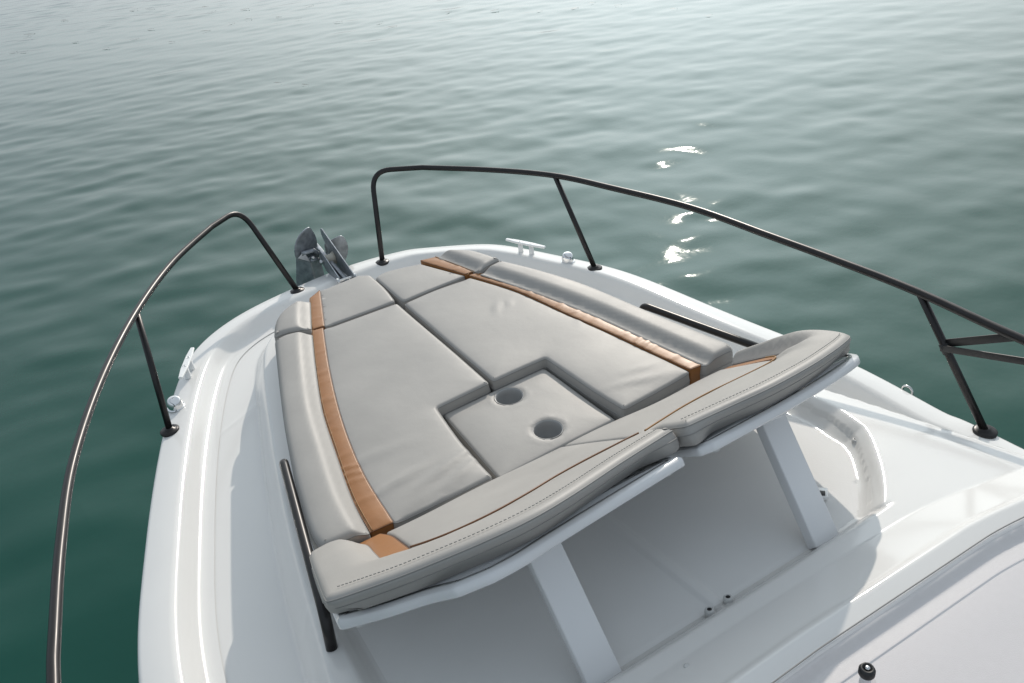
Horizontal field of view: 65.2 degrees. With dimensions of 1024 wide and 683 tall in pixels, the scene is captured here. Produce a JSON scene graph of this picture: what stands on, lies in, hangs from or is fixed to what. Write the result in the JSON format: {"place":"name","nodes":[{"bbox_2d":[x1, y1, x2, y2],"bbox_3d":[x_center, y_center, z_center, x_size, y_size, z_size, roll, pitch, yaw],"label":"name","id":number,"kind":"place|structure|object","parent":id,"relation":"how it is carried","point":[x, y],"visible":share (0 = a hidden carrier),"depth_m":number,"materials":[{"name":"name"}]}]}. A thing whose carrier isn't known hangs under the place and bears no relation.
{"place":"outdoors","nodes":[
{"label":"outdoors","id":0,"kind":"place"},
{"bbox_2d":[0,0,1023,682],"bbox_3d":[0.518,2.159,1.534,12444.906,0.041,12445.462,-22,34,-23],"label":"water","id":1,"kind":"structure","parent":0,"point":[142,142],"depth_m":7.81,"materials":[{"name":"teal liquid"}]},
{"bbox_2d":[46,165,1023,682],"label":"boat","id":2,"kind":"object","parent":1,"relation":"on","point":[846,519],"visible":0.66,"depth_m":2.11,"materials":[{"name":"white plastic"}]},
{"bbox_2d":[294,227,348,285],"bbox_3d":[-0.907,-0.406,4.187,0.472,0.412,0.287,17,39,35],"label":"anchor","id":3,"kind":"object","parent":2,"relation":"in","point":[307,248],"visible":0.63,"depth_m":4.21,"materials":[{"name":"metal"}]},
{"bbox_2d":[274,275,394,341],"bbox_3d":[-0.784,-0.129,3.401,0.537,0.134,0.384,-22,34,-23],"label":"sunpad cushion","id":4,"kind":"object","parent":2,"relation":"on","point":[348,300],"visible":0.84,"depth_m":3.35,"materials":[{"name":"grey leather"}]},
{"bbox_2d":[275,304,491,549],"bbox_3d":[-0.486,0.226,2.758,0.770,0.134,1.236,-22,34,-23],"label":"sunpad cushion","id":5,"kind":"object","parent":2,"relation":"on","point":[374,443],"visible":0.94,"depth_m":2.62,"materials":[{"name":"grey leather"}]},
{"bbox_2d":[376,250,499,309],"bbox_3d":[-0.328,-0.290,3.573,0.499,0.128,0.344,-22,34,-23],"label":"sunpad cushion","id":6,"kind":"object","parent":2,"relation":"on","point":[403,286],"visible":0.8,"depth_m":3.52,"materials":[{"name":"grey leather"}]},
{"bbox_2d":[309,428,678,613],"bbox_3d":[-0.061,0.403,1.918,0.866,0.473,0.636,-22,34,-23],"label":"backrest cushion","id":7,"kind":"object","parent":2,"relation":"on","point":[504,514],"visible":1,"depth_m":1.71,"materials":[{"name":"grey leather"}]},
{"bbox_2d":[444,369,614,479],"bbox_3d":[0.048,0.273,2.644,0.452,0.079,0.429,-22,34,-23],"label":"table cushion","id":8,"kind":"object","parent":2,"relation":"on","point":[507,429],"visible":0.74,"depth_m":2.60,"materials":[{"name":"grey leather"}]},
{"bbox_2d":[405,261,732,419],"bbox_3d":[0.154,-0.043,3.066,0.757,0.128,1.204,-22,34,-23],"label":"sunpad cushion","id":9,"kind":"object","parent":2,"relation":"on","point":[498,325],"visible":0.94,"depth_m":2.93,"materials":[{"name":"grey leather"}]},
{"bbox_2d":[565,330,850,446],"bbox_3d":[0.589,0.141,2.260,0.758,0.419,0.555,-22,34,-23],"label":"backrest cushion","id":10,"kind":"object","parent":2,"relation":"on","point":[757,378],"visible":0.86,"depth_m":2.10,"materials":[{"name":"grey leather"}]}
]}

